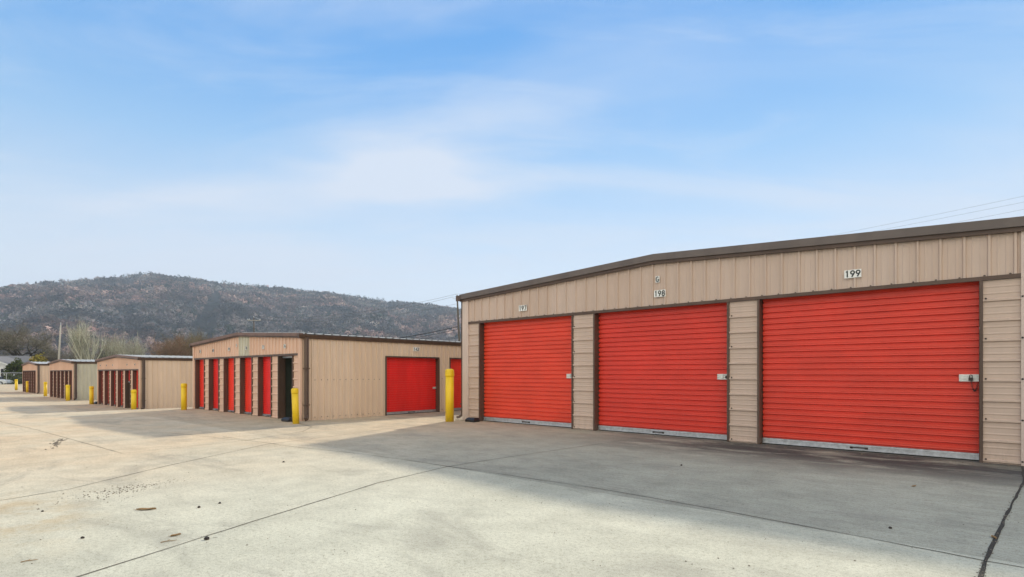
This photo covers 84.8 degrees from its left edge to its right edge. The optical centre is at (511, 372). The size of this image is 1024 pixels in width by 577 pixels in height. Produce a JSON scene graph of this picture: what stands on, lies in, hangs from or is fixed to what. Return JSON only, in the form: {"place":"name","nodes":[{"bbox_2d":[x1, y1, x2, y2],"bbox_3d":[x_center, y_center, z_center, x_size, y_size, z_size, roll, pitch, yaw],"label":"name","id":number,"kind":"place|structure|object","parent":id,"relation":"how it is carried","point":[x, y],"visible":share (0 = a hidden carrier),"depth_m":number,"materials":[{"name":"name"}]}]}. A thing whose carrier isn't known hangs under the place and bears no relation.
{"place":"outdoors","nodes":[
{"label":"outdoors","id":0,"kind":"place"},
{"bbox_2d":[21,361,48,393],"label":"storage building","id":1,"kind":"structure","parent":0,"point":[36,375],"depth_m":51.15,"materials":[{"name":"brown paint"}]},
{"bbox_2d":[48,359,96,399],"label":"storage building","id":2,"kind":"structure","parent":0,"point":[79,376],"depth_m":41.17,"materials":[{"name":"brown paint"}]},
{"bbox_2d":[28,472,188,511],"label":"gravel","id":3,"kind":"structure","parent":0,"point":[116,491],"depth_m":7.30,"materials":[{"name":"grey gravel"}]},
{"bbox_2d":[95,354,192,408],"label":"storage building","id":4,"kind":"structure","parent":0,"point":[155,381],"depth_m":30.72,"materials":[{"name":"brown paint"}]},
{"bbox_2d":[136,370,137,408],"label":"roll up door","id":5,"kind":"structure","parent":4,"relation":"in","point":[136,370],"depth_m":30.28,"materials":[{"name":"red paint"}]},
{"bbox_2d":[0,280,460,349],"bbox_3d":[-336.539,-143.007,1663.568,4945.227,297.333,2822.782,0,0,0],"label":"hill","id":6,"kind":"structure","parent":0,"point":[211,322],"depth_m":1118.16,"materials":[{"name":"plant"}]},
{"bbox_2d":[0,271,460,358],"bbox_3d":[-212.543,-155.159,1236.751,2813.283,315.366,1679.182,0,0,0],"label":"hillside forest","id":7,"kind":"object","parent":6,"relation":"on","point":[106,314],"visible":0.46,"depth_m":1155.18,"materials":[{"name":"green plant"}]},
{"bbox_2d":[189,332,460,420],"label":"storage building","id":8,"kind":"structure","parent":0,"point":[330,376],"depth_m":20.06,"materials":[{"name":"brown paint"}]},
{"bbox_2d":[199,359,203,408],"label":"roll up door","id":9,"kind":"structure","parent":8,"relation":"in","point":[201,361],"depth_m":23.96,"materials":[{"name":"red paint"}]},
{"bbox_2d":[213,359,217,410],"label":"roll up door","id":10,"kind":"structure","parent":8,"relation":"in","point":[215,373],"depth_m":22.93,"materials":[{"name":"red paint"}]},
{"bbox_2d":[228,358,233,412],"bbox_3d":[-10.807,0.460,21.733,0.936,2.159,0.125,0,0,42],"label":"roll up door","id":11,"kind":"structure","parent":8,"relation":"in","point":[231,360],"depth_m":21.84,"materials":[{"name":"red paint"}]},
{"bbox_2d":[244,357,250,414],"bbox_3d":[-9.668,0.460,20.703,0.936,2.159,0.125,0,0,42],"label":"roll up door","id":12,"kind":"structure","parent":8,"relation":"in","point":[248,360],"depth_m":20.86,"materials":[{"name":"red paint"}]},
{"bbox_2d":[263,356,273,416],"bbox_3d":[-8.528,0.460,19.677,0.936,2.159,0.125,0,0,42],"label":"roll up door","id":13,"kind":"structure","parent":8,"relation":"in","point":[266,360],"depth_m":19.81,"materials":[{"name":"red paint"}]},
{"bbox_2d":[387,357,435,414],"bbox_3d":[-3.818,0.460,21.227,0.126,2.159,2.416,0,0,42],"label":"roll up door","id":14,"kind":"structure","parent":8,"relation":"in","point":[411,387],"depth_m":21.24,"materials":[{"name":"red paint"}]},
{"bbox_2d":[451,359,460,410],"bbox_3d":[-1.778,0.460,23.510,0.094,2.159,2.416,0,0,42],"label":"roll up door","id":15,"kind":"structure","parent":8,"relation":"in","point":[455,363],"depth_m":22.98,"materials":[{"name":"red paint"}]},
{"bbox_2d":[0,384,1023,576],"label":"concrete yard","id":16,"kind":"structure","parent":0,"point":[935,508],"depth_m":6.66,"materials":[{"name":"grey concrete"}]},
{"bbox_2d":[15,379,17,389],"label":"bollard","id":17,"kind":"object","parent":16,"relation":"on","point":[16,384],"visible":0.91,"depth_m":60.38,"materials":[{"name":"yellow metal"}]},
{"bbox_2d":[26,381,28,391],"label":"bollard","id":18,"kind":"object","parent":16,"relation":"on","point":[27,386],"visible":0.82,"depth_m":53.50,"materials":[{"name":"yellow metal"}]},
{"bbox_2d":[43,382,46,395],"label":"bollard","id":19,"kind":"object","parent":16,"relation":"on","point":[45,388],"visible":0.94,"depth_m":46.71,"materials":[{"name":"yellow metal"}]},
{"bbox_2d":[45,438,63,449],"bbox_3d":[-9.902,1.525,12.163,0.246,0.026,2.259,0,0,-33],"label":"dirt pile","id":20,"kind":"object","parent":16,"relation":"on","point":[56,443],"visible":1,"depth_m":12.19,"materials":[{"name":"grey soil"}]},
{"bbox_2d":[65,385,69,400],"bbox_3d":[-31.339,1.460,39.551,0.271,1.240,0.271,0,0,-32],"label":"bollard","id":21,"kind":"object","parent":16,"relation":"on","point":[67,392],"visible":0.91,"depth_m":39.45,"materials":[{"name":"yellow metal"}]},
{"bbox_2d":[89,386,93,403],"bbox_3d":[-26.373,1.455,35.157,0.250,1.250,0.250,0,0,-36],"label":"bollard","id":22,"kind":"object","parent":16,"relation":"on","point":[91,394],"visible":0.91,"depth_m":35.06,"materials":[{"name":"yellow metal"}]},
{"bbox_2d":[131,389,136,409],"bbox_3d":[-19.539,1.470,28.953,0.260,1.220,0.261,0,0,10],"label":"bollard","id":23,"kind":"object","parent":16,"relation":"on","point":[133,399],"visible":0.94,"depth_m":28.87,"materials":[{"name":"yellow metal"}]},
{"bbox_2d":[134,507,155,509],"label":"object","id":24,"kind":"object","parent":16,"relation":"on","point":[144,508],"visible":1,"depth_m":6.30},
{"bbox_2d":[181,383,186,409],"bbox_3d":[-13.631,1.040,23.291,0.239,1.220,0.239,0,0,27],"label":"bollard","id":25,"kind":"object","parent":16,"relation":"on","point":[183,396],"visible":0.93,"depth_m":23.20,"materials":[{"name":"yellow metal"}]},
{"bbox_2d":[281,417,291,421],"bbox_3d":[-7.078,1.472,17.745,0.408,0.130,0.263,0,0,36],"label":"bait box","id":26,"kind":"object","parent":16,"relation":"on","point":[286,419],"visible":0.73,"depth_m":17.61,"materials":[{"name":"black plastic"}]},
{"bbox_2d":[291,388,298,423],"bbox_3d":[-6.553,1.055,16.959,0.213,1.190,0.213,-2,0,0],"label":"bollard","id":27,"kind":"object","parent":16,"relation":"on","point":[295,405],"visible":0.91,"depth_m":16.88,"materials":[{"name":"yellow metal"}]},
{"bbox_2d":[445,369,453,421],"bbox_3d":[-1.971,0.760,17.713,0.289,1.780,0.289,0,0,11],"label":"bollard","id":28,"kind":"object","parent":16,"relation":"on","point":[449,395],"visible":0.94,"depth_m":17.60,"materials":[{"name":"yellow metal"}]},
{"bbox_2d":[465,417,479,421],"bbox_3d":[-1.244,1.472,17.594,0.409,0.130,0.263,0,0,42],"label":"bait box","id":29,"kind":"object","parent":16,"relation":"on","point":[471,419],"visible":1,"depth_m":17.51,"materials":[{"name":"black plastic"}]},
{"bbox_2d":[5,410,1019,576],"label":"slab joint","id":30,"kind":"object","parent":16,"relation":"on","point":[426,471],"visible":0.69,"depth_m":6.90,"materials":[{"name":"grey concrete"}]},
{"bbox_2d":[7,424,1018,572],"bbox_3d":[-0.257,1.534,6.732,21.804,0.008,11.044,0,0,38],"label":"grit","id":31,"kind":"object","parent":16,"relation":"on","point":[467,512],"visible":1,"depth_m":6.02,"materials":[{"name":"grey gravel"}]},
{"bbox_2d":[580,430,1018,466],"bbox_3d":[6.016,1.528,11.197,14.002,0.021,0.257,0,0,42],"label":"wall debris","id":32,"kind":"object","parent":16,"relation":"on","point":[845,452],"depth_m":10.80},
{"bbox_2d":[973,485,1022,576],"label":"leaf litter","id":33,"kind":"object","parent":16,"relation":"on","point":[995,541],"visible":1,"depth_m":4.87,"materials":[{"name":"brown plant"}]},
{"bbox_2d":[978,466,1023,576],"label":"open slab joint","id":34,"kind":"object","parent":16,"relation":"on","point":[993,543],"visible":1,"depth_m":5.36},
{"bbox_2d":[0,0,1023,308],"label":"sky","id":35,"kind":"structure","parent":0,"point":[417,151],"materials":[{"name":"blue"}]},
{"bbox_2d":[456,216,1023,465],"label":"storage building","id":36,"kind":"structure","parent":0,"point":[893,339],"depth_m":11.87,"materials":[{"name":"brown paint"}]},
{"bbox_2d":[483,316,570,427],"bbox_3d":[0.427,-0.050,16.742,3.556,3.179,0.125,0,0,42],"label":"roll up door","id":37,"kind":"structure","parent":36,"relation":"in","point":[527,365],"depth_m":16.68,"materials":[{"name":"orange paint"}]},
{"bbox_2d":[598,303,726,440],"bbox_3d":[3.625,-0.050,13.853,3.496,3.179,0.125,0,0,42],"label":"roll up door","id":38,"kind":"structure","parent":36,"relation":"in","point":[663,369],"depth_m":13.73,"materials":[{"name":"orange paint"}]},
{"bbox_2d":[762,281,978,460],"bbox_3d":[6.800,-0.050,10.983,3.616,3.179,0.125,0,0,42],"label":"roll up door","id":39,"kind":"structure","parent":36,"relation":"in","point":[882,368],"depth_m":10.80,"materials":[{"name":"orange paint"}]},
{"bbox_2d":[969,375,977,391],"bbox_3d":[8.043,0.180,9.768,0.134,0.298,0.030,0,0,42],"label":"lock chain","id":40,"kind":"object","parent":36,"relation":"hanging from","point":[970,380],"visible":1,"depth_m":9.77,"materials":[{"name":"metal"}]},
{"bbox_3d":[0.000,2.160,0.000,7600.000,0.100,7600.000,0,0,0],"label":"ground","id":41,"kind":"structure","parent":0,"visible":0},
{"bbox_2d":[0,377,13,383],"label":"parked car","id":42,"kind":"object","parent":41,"relation":"on","point":[4,381],"visible":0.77,"depth_m":95.68,"materials":[{"name":"silver metal"}]},
{"bbox_2d":[1,373,19,384],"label":"chain link fence","id":43,"kind":"object","parent":41,"relation":"on","point":[8,383],"visible":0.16,"depth_m":88.80,"materials":[{"name":"metal"}]},
{"bbox_2d":[2,357,22,383],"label":"evergreen shrub","id":44,"kind":"object","parent":41,"relation":"on","point":[12,369],"visible":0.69,"depth_m":97.34,"materials":[{"name":"green plant"}]},
{"bbox_2d":[0,328,35,355],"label":"bare tree","id":45,"kind":"object","parent":41,"relation":"on","point":[3,352],"visible":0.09,"depth_m":133.19,"materials":[{"name":"brown plant"}]},
{"bbox_2d":[0,356,49,376],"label":"house","id":46,"kind":"structure","parent":41,"relation":"on","point":[5,361],"depth_m":108.72,"materials":[{"name":"white"}]},
{"bbox_2d":[0,315,66,357],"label":"bare tree","id":47,"kind":"object","parent":41,"relation":"on","point":[14,340],"visible":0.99,"depth_m":125.59,"materials":[{"name":"brown plant"}]},
{"bbox_2d":[29,352,47,361],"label":"yellow shrub","id":48,"kind":"object","parent":41,"relation":"on","point":[37,358],"visible":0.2,"depth_m":111.40,"materials":[{"name":"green plant"}]},
{"bbox_2d":[43,351,61,361],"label":"bare bush","id":49,"kind":"object","parent":41,"relation":"on","point":[49,359],"visible":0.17,"depth_m":148.23,"materials":[{"name":"brown plant"}]},
{"bbox_2d":[58,323,60,358],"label":"utility pole","id":50,"kind":"object","parent":41,"relation":"on","point":[59,342],"visible":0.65,"depth_m":99.91,"materials":[{"name":"grey wood"}]},
{"bbox_2d":[52,349,94,359],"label":"bare bush","id":51,"kind":"object","parent":41,"relation":"on","point":[70,356],"visible":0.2,"depth_m":148.11,"materials":[{"name":"brown plant"}]},
{"bbox_2d":[62,314,108,359],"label":"pale tree","id":52,"kind":"object","parent":41,"relation":"on","point":[81,339],"visible":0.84,"depth_m":115.74,"materials":[{"name":"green plant"}]},
{"bbox_2d":[96,345,113,358],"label":"bare bush","id":53,"kind":"object","parent":41,"relation":"on","point":[100,356],"visible":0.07,"depth_m":138.57,"materials":[{"name":"brown plant"}]},
{"bbox_2d":[98,333,125,357],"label":"pale tree","id":54,"kind":"object","parent":41,"relation":"on","point":[110,352],"visible":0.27,"depth_m":122.24,"materials":[{"name":"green plant"}]},
{"bbox_2d":[108,328,148,354],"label":"pale tree","id":55,"kind":"object","parent":41,"relation":"on","point":[134,350],"visible":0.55,"depth_m":118.77,"materials":[{"name":"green plant"}]},
{"bbox_2d":[147,328,192,355],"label":"bare bush","id":56,"kind":"object","parent":41,"relation":"on","point":[175,351],"visible":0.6,"depth_m":103.75,"materials":[{"name":"brown plant"}]},
{"bbox_2d":[159,329,207,355],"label":"bare bush","id":57,"kind":"object","parent":41,"relation":"on","point":[191,341],"visible":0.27,"depth_m":108.25,"materials":[{"name":"brown plant"}]},
{"bbox_2d":[179,326,214,351],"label":"bare bush","id":58,"kind":"object","parent":41,"relation":"on","point":[197,337],"visible":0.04,"depth_m":111.59,"materials":[{"name":"brown plant"}]},
{"bbox_2d":[248,317,260,331],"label":"utility pole","id":59,"kind":"object","parent":41,"relation":"on","point":[253,320],"visible":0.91,"depth_m":105.90,"materials":[{"name":"metal"}]},
{"bbox_2d":[452,294,459,340],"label":"utility pole","id":60,"kind":"object","parent":41,"relation":"on","point":[458,315],"visible":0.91,"depth_m":79.89,"materials":[{"name":"wood"}]},
{"bbox_2d":[254,294,454,316],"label":"power line","id":61,"kind":"object","parent":60,"relation":"attached to","point":[378,309],"visible":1,"depth_m":87.96,"materials":[{"name":"metal"}]},
{"bbox_2d":[268,304,453,321],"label":"power line","id":62,"kind":"object","parent":60,"relation":"attached to","point":[338,320],"visible":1,"depth_m":97.48,"materials":[{"name":"metal"}]},
{"bbox_2d":[401,326,457,337],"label":"power line","id":63,"kind":"object","parent":60,"relation":"attached to","point":[429,332],"visible":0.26,"depth_m":82.92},
{"bbox_2d":[461,196,1022,293],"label":"power line","id":64,"kind":"object","parent":60,"relation":"attached to","point":[916,218],"visible":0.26,"depth_m":42.94,"materials":[{"name":"metal"}]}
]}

